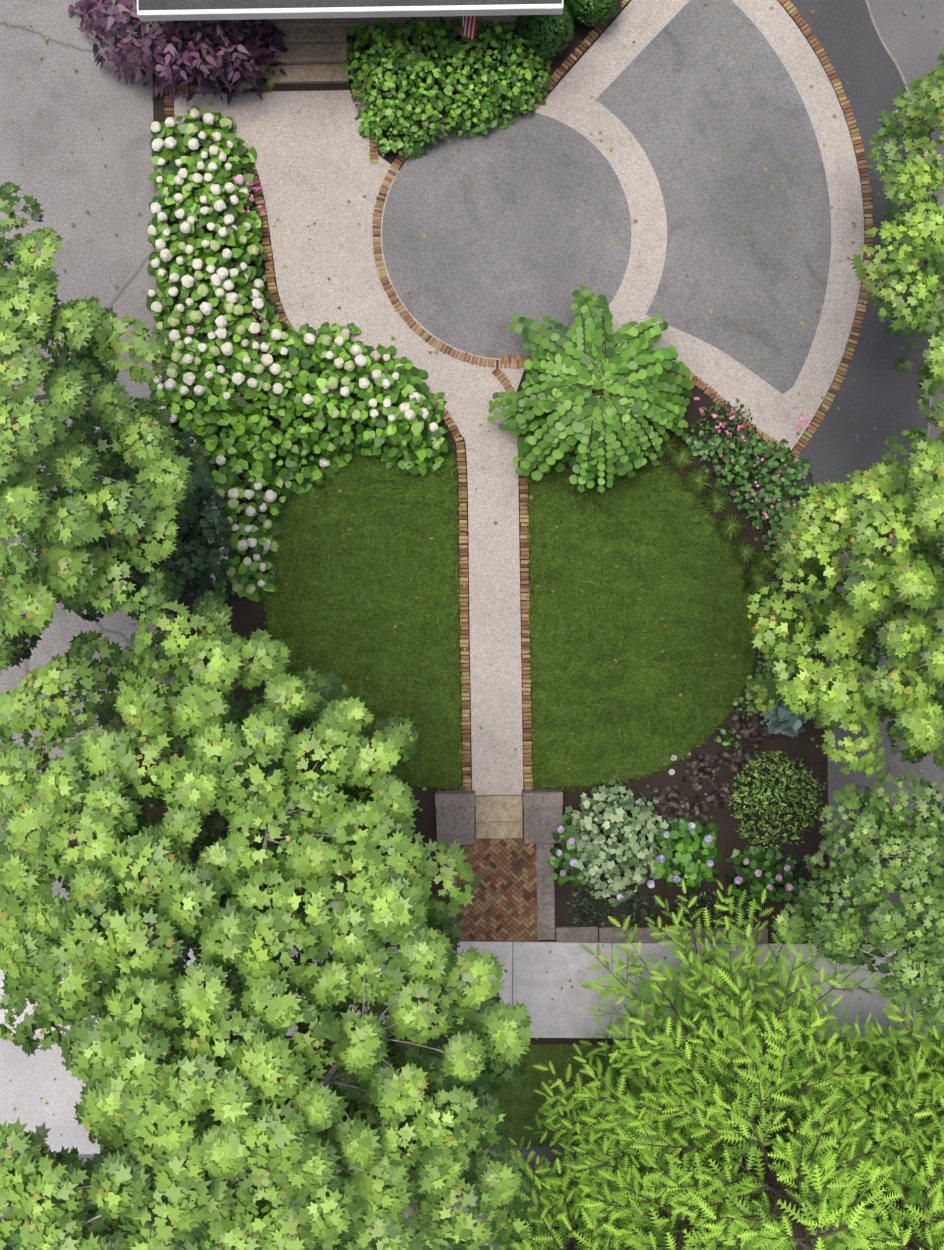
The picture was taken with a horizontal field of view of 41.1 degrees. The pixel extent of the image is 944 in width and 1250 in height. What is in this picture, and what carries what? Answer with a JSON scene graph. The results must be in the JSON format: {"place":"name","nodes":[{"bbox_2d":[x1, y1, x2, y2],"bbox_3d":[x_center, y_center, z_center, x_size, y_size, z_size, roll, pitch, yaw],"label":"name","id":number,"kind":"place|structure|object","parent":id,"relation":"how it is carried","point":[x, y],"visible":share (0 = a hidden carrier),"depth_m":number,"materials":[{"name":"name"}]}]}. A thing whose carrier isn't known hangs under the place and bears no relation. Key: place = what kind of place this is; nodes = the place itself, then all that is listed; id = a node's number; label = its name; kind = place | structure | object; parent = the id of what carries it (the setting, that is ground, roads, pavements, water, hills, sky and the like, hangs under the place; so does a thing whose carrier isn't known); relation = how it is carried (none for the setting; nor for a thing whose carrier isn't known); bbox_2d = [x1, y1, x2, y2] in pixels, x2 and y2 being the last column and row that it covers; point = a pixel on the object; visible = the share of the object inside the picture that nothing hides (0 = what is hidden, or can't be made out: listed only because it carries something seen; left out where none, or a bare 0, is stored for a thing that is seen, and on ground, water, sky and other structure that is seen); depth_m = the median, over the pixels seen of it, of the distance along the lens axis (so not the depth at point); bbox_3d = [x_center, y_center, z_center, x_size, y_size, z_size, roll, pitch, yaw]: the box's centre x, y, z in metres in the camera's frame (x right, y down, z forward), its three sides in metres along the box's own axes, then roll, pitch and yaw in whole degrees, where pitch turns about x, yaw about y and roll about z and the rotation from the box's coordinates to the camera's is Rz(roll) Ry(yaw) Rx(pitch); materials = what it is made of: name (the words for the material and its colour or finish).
{"place":"outdoors","nodes":[
{"label":"outdoors","id":0,"kind":"place"},
{"bbox_2d":[0,0,160,929],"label":"driveway paving","id":1,"kind":"structure","parent":0,"point":[102,262],"depth_m":29.93,"materials":[{"name":"concrete"}]},
{"bbox_2d":[196,37,277,93],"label":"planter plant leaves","id":2,"kind":"object","parent":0,"point":[268,82],"visible":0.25,"depth_m":29.73,"materials":[{"name":"purple plant"}]},
{"bbox_2d":[262,424,461,789],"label":"lawn","id":3,"kind":"structure","parent":0,"point":[382,597],"depth_m":29.90,"materials":[{"name":"green plant"}]},
{"bbox_2d":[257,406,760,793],"bbox_3d":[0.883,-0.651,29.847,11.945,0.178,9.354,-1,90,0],"label":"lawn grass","id":4,"kind":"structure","parent":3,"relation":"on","point":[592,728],"depth_m":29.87,"materials":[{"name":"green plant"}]},
{"bbox_2d":[0,1140,937,1249],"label":"street","id":5,"kind":"structure","parent":0,"point":[546,1153],"depth_m":29.93,"materials":[{"name":"grey asphalt"}]},
{"bbox_2d":[98,0,940,1045],"bbox_3d":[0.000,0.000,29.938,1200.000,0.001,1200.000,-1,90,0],"label":"ground","id":6,"kind":"structure","parent":0,"point":[248,616],"depth_m":29.94,"materials":[{"name":"soil"}]},
{"bbox_2d":[0,1034,99,1154],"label":"apron paving","id":7,"kind":"structure","parent":6,"relation":"on","point":[28,1085],"depth_m":29.91,"materials":[{"name":"concrete"}]},
{"bbox_2d":[0,181,215,674],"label":"plane tree","id":8,"kind":"object","parent":6,"relation":"on","point":[67,571],"depth_m":20.98,"materials":[{"name":"green plant"}]},
{"bbox_2d":[4,396,236,621],"bbox_3d":[-7.812,-2.554,27.485,5.704,4.906,5.040,-1,90,0],"label":"shrub","id":9,"kind":"object","parent":6,"relation":"on","point":[200,531],"depth_m":25.84,"materials":[{"name":"green plant"}]},
{"bbox_2d":[154,161,168,208],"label":"bed kerb","id":10,"kind":"structure","parent":6,"relation":"on","point":[156,167],"depth_m":29.85,"materials":[{"name":"stone"}]},
{"bbox_2d":[155,277,169,323],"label":"bed kerb","id":11,"kind":"structure","parent":6,"relation":"on","point":[166,306],"depth_m":29.82,"materials":[{"name":"stone"}]},
{"bbox_2d":[155,218,169,275],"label":"bed kerb","id":12,"kind":"structure","parent":6,"relation":"on","point":[167,220],"depth_m":29.84,"materials":[{"name":"stone"}]},
{"bbox_2d":[157,336,168,383],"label":"bed kerb","id":13,"kind":"structure","parent":6,"relation":"on","point":[164,378],"depth_m":29.85,"materials":[{"name":"stone"}]},
{"bbox_2d":[161,596,170,612],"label":"bed kerb","id":14,"kind":"structure","parent":6,"relation":"on","point":[167,599],"depth_m":29.83,"materials":[{"name":"stone"}]},
{"bbox_2d":[161,614,175,657],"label":"bed kerb","id":15,"kind":"structure","parent":6,"relation":"on","point":[170,616],"depth_m":29.82,"materials":[{"name":"stone"}]},
{"bbox_2d":[67,0,288,105],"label":"purple shrub","id":16,"kind":"object","parent":6,"relation":"on","point":[226,74],"depth_m":28.60,"materials":[{"name":"purple plant"}]},
{"bbox_2d":[0,589,534,1249],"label":"plane tree","id":17,"kind":"object","parent":6,"relation":"on","point":[222,1123],"depth_m":18.94,"materials":[{"name":"green plant"}]},
{"bbox_2d":[146,106,451,601],"bbox_3d":[-6.016,-6.324,29.334,7.671,1.710,10.552,-37,90,0],"label":"hydrangea hedge","id":18,"kind":"object","parent":6,"relation":"on","point":[241,435],"depth_m":29.00,"materials":[{"name":"green plant"}]},
{"bbox_2d":[148,108,440,593],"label":"hydrangea flowers","id":19,"kind":"object","parent":18,"relation":"on","point":[230,307],"visible":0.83,"depth_m":28.70,"materials":[{"name":"white plant"}]},
{"bbox_2d":[268,27,347,43],"bbox_3d":[-3.865,-13.907,29.698,1.833,0.480,0.400,-1,90,0],"label":"porch step","id":20,"kind":"object","parent":6,"relation":"on","point":[316,35],"visible":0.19,"depth_m":29.46,"materials":[{"name":"stone"}]},
{"bbox_2d":[269,43,347,64],"bbox_3d":[-3.858,-13.490,29.778,1.833,0.320,0.400,-1,90,0],"label":"porch step","id":21,"kind":"object","parent":6,"relation":"on","point":[310,54],"visible":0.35,"depth_m":29.62,"materials":[{"name":"stone"}]},
{"bbox_2d":[271,64,348,84],"bbox_3d":[-3.852,-13.073,29.858,1.833,0.160,0.400,-1,90,0],"label":"porch step","id":22,"kind":"object","parent":6,"relation":"on","point":[320,74],"visible":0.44,"depth_m":29.78,"materials":[{"name":"stone"}]},
{"bbox_2d":[174,90,524,794],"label":"walkway","id":23,"kind":"structure","parent":6,"relation":"on","point":[315,150],"depth_m":29.92,"materials":[{"name":"beige concrete"}]},
{"bbox_2d":[181,15,522,38],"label":"porch floor slab","id":24,"kind":"structure","parent":6,"relation":"on","point":[399,22],"depth_m":29.30,"materials":[{"name":"grey concrete"}]},
{"bbox_2d":[341,15,552,159],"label":"porch shrubs","id":25,"kind":"object","parent":6,"relation":"on","point":[418,65],"depth_m":29.08,"materials":[{"name":"green plant"}]},
{"bbox_2d":[445,845,457,939],"bbox_3d":[-0.490,6.342,29.893,0.300,0.090,2.333,-1,90,0],"label":"landing border","id":26,"kind":"object","parent":6,"relation":"on","point":[455,883],"depth_m":29.85,"materials":[{"name":"stone"}]},
{"bbox_2d":[436,807,474,844],"bbox_3d":[-0.383,4.707,29.640,0.900,0.596,0.933,-1,90,0],"label":"cheek block face","id":27,"kind":"object","parent":6,"relation":"on","point":[457,824],"visible":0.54,"depth_m":29.47},
{"bbox_2d":[435,790,474,806],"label":"stone block","id":28,"kind":"structure","parent":27,"relation":"on","point":[454,798],"depth_m":29.32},
{"bbox_2d":[0,939,943,1040],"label":"sidewalk paving","id":29,"kind":"structure","parent":6,"relation":"on","point":[565,1013],"depth_m":29.88,"materials":[{"name":"grey concrete"}]},
{"bbox_2d":[3,3,940,1215],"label":"leaf litter","id":30,"kind":"object","parent":6,"relation":"on","point":[531,495],"visible":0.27,"depth_m":29.88,"materials":[{"name":"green plant"}]},
{"bbox_2d":[475,794,522,821],"bbox_3d":[0.636,4.340,29.808,1.117,0.260,0.600,-1,90,0],"label":"gate step","id":31,"kind":"object","parent":6,"relation":"on","point":[496,808],"visible":1,"depth_m":29.68,"materials":[{"name":"stone"}]},
{"bbox_2d":[457,833,540,941],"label":"herringbone paving","id":32,"kind":"structure","parent":6,"relation":"on","point":[490,932],"depth_m":29.90,"materials":[{"name":"brick"}]},
{"bbox_2d":[476,821,522,838],"bbox_3d":[0.644,4.849,29.873,1.117,0.130,0.417,-1,90,0],"label":"gate step","id":33,"kind":"object","parent":6,"relation":"on","point":[505,829],"visible":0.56,"depth_m":29.81,"materials":[{"name":"stone"}]},
{"bbox_2d":[382,109,630,358],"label":"circle paving","id":34,"kind":"structure","parent":6,"relation":"on","point":[552,229],"depth_m":29.91,"materials":[{"name":"grey concrete"}]},
{"bbox_2d":[164,0,873,790],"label":"brick edging","id":35,"kind":"object","parent":6,"relation":"on","point":[516,362],"visible":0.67,"depth_m":29.89,"materials":[{"name":"brick"}]},
{"bbox_2d":[523,805,561,842],"bbox_3d":[1.667,4.674,29.640,0.900,0.596,0.933,-1,90,0],"label":"cheek block face","id":36,"kind":"object","parent":6,"relation":"on","point":[542,823],"visible":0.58,"depth_m":29.47},
{"bbox_2d":[522,789,562,805],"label":"stone block","id":37,"kind":"structure","parent":36,"relation":"on","point":[534,797],"depth_m":29.32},
{"bbox_2d":[515,2,573,58],"bbox_3d":[1.687,-13.891,29.256,1.402,1.282,1.397,-1,90,0],"label":"boxwood shrub","id":38,"kind":"object","parent":6,"relation":"on","point":[548,35],"depth_m":28.90,"materials":[{"name":"green plant"}]},
{"bbox_2d":[536,843,554,939],"bbox_3d":[1.751,6.306,29.893,0.417,0.090,2.333,-1,90,0],"label":"landing border","id":39,"kind":"object","parent":6,"relation":"on","point":[545,906],"visible":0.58,"depth_m":29.85,"materials":[{"name":"stone"}]},
{"bbox_2d":[547,811,591,886],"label":"purple hydrangea leaves","id":40,"kind":"object","parent":6,"relation":"on","point":[567,856],"visible":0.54,"depth_m":29.56,"materials":[{"name":"green plant"}]},
{"bbox_2d":[556,926,597,941],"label":"bed kerb","id":41,"kind":"structure","parent":6,"relation":"on","point":[574,934],"depth_m":29.81,"materials":[{"name":"stone"}]},
{"bbox_2d":[566,883,613,934],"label":"juniper leaves","id":42,"kind":"object","parent":6,"relation":"on","point":[595,914],"visible":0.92,"depth_m":29.77,"materials":[{"name":"green plant"}]},
{"bbox_2d":[487,285,694,492],"bbox_3d":[2.764,-5.450,28.781,4.834,2.317,4.795,-1,90,0],"label":"weeping tree","id":43,"kind":"object","parent":6,"relation":"on","point":[635,354],"depth_m":28.06,"materials":[{"name":"green plant"}]},
{"bbox_2d":[548,375,603,446],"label":"weeping tree leaves","id":44,"kind":"object","parent":43,"relation":"attached to","point":[553,411],"depth_m":29.51,"materials":[{"name":"green plant"}]},
{"bbox_2d":[563,0,622,25],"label":"boxwood shrub","id":45,"kind":"object","parent":6,"relation":"on","point":[596,4],"depth_m":29.00,"materials":[{"name":"green plant"}]},
{"bbox_2d":[599,927,631,941],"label":"bed kerb","id":46,"kind":"structure","parent":6,"relation":"on","point":[606,934],"depth_m":29.83,"materials":[{"name":"stone"}]},
{"bbox_2d":[563,778,670,906],"bbox_3d":[3.361,5.144,29.242,2.781,1.541,3.048,-1,90,0],"label":"variegated shrub","id":47,"kind":"object","parent":6,"relation":"on","point":[631,827],"depth_m":29.16,"materials":[{"name":"green plant"}]},
{"bbox_2d":[615,885,662,929],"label":"juniper leaves","id":48,"kind":"object","parent":6,"relation":"on","point":[634,904],"visible":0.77,"depth_m":29.77,"materials":[{"name":"green plant"}]},
{"bbox_2d":[633,927,659,942],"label":"bed kerb","id":49,"kind":"structure","parent":6,"relation":"on","point":[643,935],"depth_m":29.81,"materials":[{"name":"stone"}]},
{"bbox_2d":[650,784,687,823],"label":"heuchera plant leaves","id":50,"kind":"object","parent":6,"relation":"on","point":[663,808],"visible":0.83,"depth_m":29.76,"materials":[{"name":"brown plant"}]},
{"bbox_2d":[669,769,674,774],"bbox_3d":[4.748,3.491,29.890,0.150,0.025,0.143,-1,90,0],"label":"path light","id":51,"kind":"object","parent":6,"relation":"on","point":[671,771],"visible":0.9,"depth_m":29.88,"materials":[{"name":"metal"}]},
{"bbox_2d":[661,927,687,942],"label":"bed kerb","id":52,"kind":"structure","parent":6,"relation":"on","point":[664,938],"depth_m":29.80,"materials":[{"name":"stone"}]},
{"bbox_2d":[649,817,721,890],"bbox_3d":[5.057,5.410,29.545,1.745,1.019,1.806,-1,90,0],"label":"blue hydrangea","id":53,"kind":"object","parent":6,"relation":"on","point":[684,844],"depth_m":29.49,"materials":[{"name":"plant"}]},
{"bbox_2d":[676,794,708,826],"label":"heuchera plant leaves","id":54,"kind":"object","parent":6,"relation":"on","point":[686,811],"visible":0.9,"depth_m":29.80,"materials":[{"name":"brown plant"}]},
{"bbox_2d":[672,881,721,929],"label":"juniper leaves","id":55,"kind":"object","parent":6,"relation":"on","point":[691,897],"visible":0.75,"depth_m":29.75,"materials":[{"name":"green plant"}]},
{"bbox_2d":[535,0,863,449],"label":"driveway border","id":56,"kind":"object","parent":6,"relation":"on","point":[605,60],"depth_m":29.92,"materials":[{"name":"beige concrete"}]},
{"bbox_2d":[596,0,830,393],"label":"driveway panel","id":57,"kind":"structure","parent":56,"relation":"on","point":[656,105],"depth_m":29.91,"materials":[{"name":"grey concrete"}]},
{"bbox_2d":[682,751,722,791],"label":"heuchera plant leaves","id":58,"kind":"object","parent":6,"relation":"on","point":[696,782],"visible":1,"depth_m":29.80,"materials":[{"name":"brown plant"}]},
{"bbox_2d":[689,927,725,942],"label":"bed kerb","id":59,"kind":"structure","parent":6,"relation":"on","point":[721,929],"depth_m":29.82,"materials":[{"name":"stone"}]},
{"bbox_2d":[706,777,735,809],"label":"heuchera plant leaves","id":60,"kind":"object","parent":6,"relation":"on","point":[726,788],"visible":0.94,"depth_m":29.82,"materials":[{"name":"brown plant"}]},
{"bbox_2d":[660,434,785,609],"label":"grass tufts","id":61,"kind":"object","parent":6,"relation":"on","point":[696,483],"visible":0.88,"depth_m":29.83,"materials":[{"name":"green plant"}]},
{"bbox_2d":[695,399,759,452],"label":"pink flower leaves","id":62,"kind":"object","parent":6,"relation":"on","point":[716,409],"visible":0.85,"depth_m":29.74,"materials":[{"name":"green plant"}]},
{"bbox_2d":[714,728,743,749],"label":"edge perennial leaves","id":63,"kind":"object","parent":6,"relation":"on","point":[726,742],"visible":0.79,"depth_m":29.84,"materials":[{"name":"green plant"}]},
{"bbox_2d":[719,742,753,775],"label":"heuchera plant leaves","id":64,"kind":"object","parent":6,"relation":"on","point":[738,754],"visible":0.83,"depth_m":29.82,"materials":[{"name":"brown plant"}]},
{"bbox_2d":[718,892,759,928],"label":"juniper leaves","id":65,"kind":"object","parent":6,"relation":"on","point":[746,907],"visible":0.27,"depth_m":29.81,"materials":[{"name":"green plant"}]},
{"bbox_2d":[731,692,755,719],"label":"edge perennial leaves","id":66,"kind":"object","parent":6,"relation":"on","point":[749,708],"visible":0.98,"depth_m":29.82,"materials":[{"name":"green plant"}]},
{"bbox_2d":[727,927,767,943],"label":"bed kerb","id":67,"kind":"structure","parent":6,"relation":"on","point":[764,936],"depth_m":29.80,"materials":[{"name":"stone"}]},
{"bbox_2d":[727,709,769,749],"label":"heuchera plant leaves","id":68,"kind":"object","parent":6,"relation":"on","point":[746,731],"visible":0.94,"depth_m":29.81,"materials":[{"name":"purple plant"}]},
{"bbox_2d":[679,423,824,567],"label":"geranium clump leaves","id":69,"kind":"object","parent":6,"relation":"on","point":[696,447],"visible":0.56,"depth_m":29.58,"materials":[{"name":"green plant"}]},
{"bbox_2d":[719,436,821,543],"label":"flowers","id":70,"kind":"object","parent":69,"relation":"on","point":[752,490],"visible":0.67,"depth_m":29.39,"materials":[{"name":"plant"}]},
{"bbox_2d":[744,667,771,692],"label":"edge perennial leaves","id":71,"kind":"object","parent":6,"relation":"on","point":[751,680],"visible":0.58,"depth_m":29.84,"materials":[{"name":"green plant"}]},
{"bbox_2d":[744,673,783,713],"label":"lime hosta leaves","id":72,"kind":"object","parent":6,"relation":"on","point":[760,696],"visible":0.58,"depth_m":29.70,"materials":[{"name":"green plant"}]},
{"bbox_2d":[725,845,805,906],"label":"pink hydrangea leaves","id":73,"kind":"object","parent":6,"relation":"on","point":[757,857],"visible":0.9,"depth_m":29.59,"materials":[{"name":"green plant"}]},
{"bbox_2d":[757,653,775,671],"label":"edge perennial leaves","id":74,"kind":"object","parent":6,"relation":"on","point":[763,664],"visible":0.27,"depth_m":29.84,"materials":[{"name":"green plant"}]},
{"bbox_2d":[725,750,822,851],"bbox_3d":[7.184,4.177,29.193,2.467,1.635,2.494,-1,90,0],"label":"yew shrub","id":75,"kind":"object","parent":6,"relation":"on","point":[786,766],"depth_m":29.29,"materials":[{"name":"green plant"}]},
{"bbox_2d":[760,700,808,737],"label":"blue hosta leaves","id":76,"kind":"object","parent":6,"relation":"on","point":[782,719],"visible":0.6,"depth_m":29.71,"materials":[{"name":"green plant"}]},
{"bbox_3d":[-2.717,-20.214,28.538,8.420,2.800,9.800,-1,90,0],"label":"house wall","id":77,"kind":"object","parent":6,"relation":"on","visible":0},
{"bbox_2d":[139,0,561,9],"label":"porch roof","id":78,"kind":"structure","parent":77,"relation":"on","point":[191,4],"depth_m":26.92,"materials":[{"name":"grey metal"}]},
{"bbox_2d":[137,4,562,20],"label":"porch fascia","id":79,"kind":"structure","parent":78,"relation":"attached to","point":[350,12],"depth_m":26.93,"materials":[{"name":"white paint"}]},
{"bbox_2d":[462,16,477,39],"bbox_3d":[-0.053,-13.547,28.432,0.300,0.151,0.544,7,90,0],"label":"flag","id":80,"kind":"object","parent":78,"relation":"attached to","point":[468,29],"visible":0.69,"depth_m":28.42,"materials":[{"name":"fabric"}]},
{"bbox_2d":[99,1043,941,1151],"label":"verge grass","id":81,"kind":"structure","parent":0,"point":[519,1104],"depth_m":29.92,"materials":[{"name":"green plant"}]},
{"bbox_2d":[237,182,809,518],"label":"pink flowers","id":82,"kind":"object","parent":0,"point":[695,398],"visible":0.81,"depth_m":29.48,"materials":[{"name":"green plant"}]},
{"bbox_2d":[467,1109,667,1249],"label":"tree","id":83,"kind":"object","parent":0,"point":[607,1229],"depth_m":26.24,"materials":[{"name":"green plant"}]},
{"bbox_2d":[524,1012,775,1249],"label":"tree","id":84,"kind":"object","parent":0,"point":[639,1220],"depth_m":24.99,"materials":[{"name":"green plant"}]},
{"bbox_2d":[556,822,792,899],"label":"flowers","id":85,"kind":"object","parent":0,"point":[738,880],"visible":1,"depth_m":29.09,"materials":[{"name":"purple plant"}]},
{"bbox_2d":[533,879,933,1249],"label":"tree","id":86,"kind":"object","parent":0,"point":[827,1197],"depth_m":24.01,"materials":[{"name":"green plant"}]},
{"bbox_2d":[676,982,943,1249],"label":"tree","id":87,"kind":"object","parent":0,"point":[937,1206],"depth_m":24.05,"materials":[{"name":"green plant"}]},
{"bbox_2d":[770,769,943,1022],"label":"shade tree","id":88,"kind":"object","parent":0,"point":[829,931],"depth_m":23.45,"materials":[{"name":"green plant"}]},
{"bbox_2d":[798,971,943,1249],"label":"tree","id":89,"kind":"object","parent":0,"point":[931,1058],"depth_m":26.20,"materials":[{"name":"green plant"}]},
{"bbox_2d":[816,0,943,934],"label":"road","id":90,"kind":"structure","parent":0,"point":[910,37],"depth_m":29.93,"materials":[{"name":"grey asphalt"}]},
{"bbox_2d":[751,0,932,536],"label":"asphalt band paving","id":91,"kind":"structure","parent":90,"relation":"on","point":[878,393],"depth_m":29.93,"materials":[{"name":"grey asphalt"}]},
{"bbox_2d":[865,0,935,517],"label":"band kerb","id":92,"kind":"structure","parent":91,"relation":"on","point":[908,91],"depth_m":29.92,"materials":[{"name":"concrete"}]},
{"bbox_2d":[747,43,943,777],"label":"plane tree","id":93,"kind":"object","parent":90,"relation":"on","point":[899,593],"depth_m":22.41,"materials":[{"name":"green plant"}]},
{"bbox_2d":[830,1185,939,1249],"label":"tree","id":94,"kind":"object","parent":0,"point":[903,1226],"depth_m":25.99,"materials":[{"name":"green plant"}]}
]}

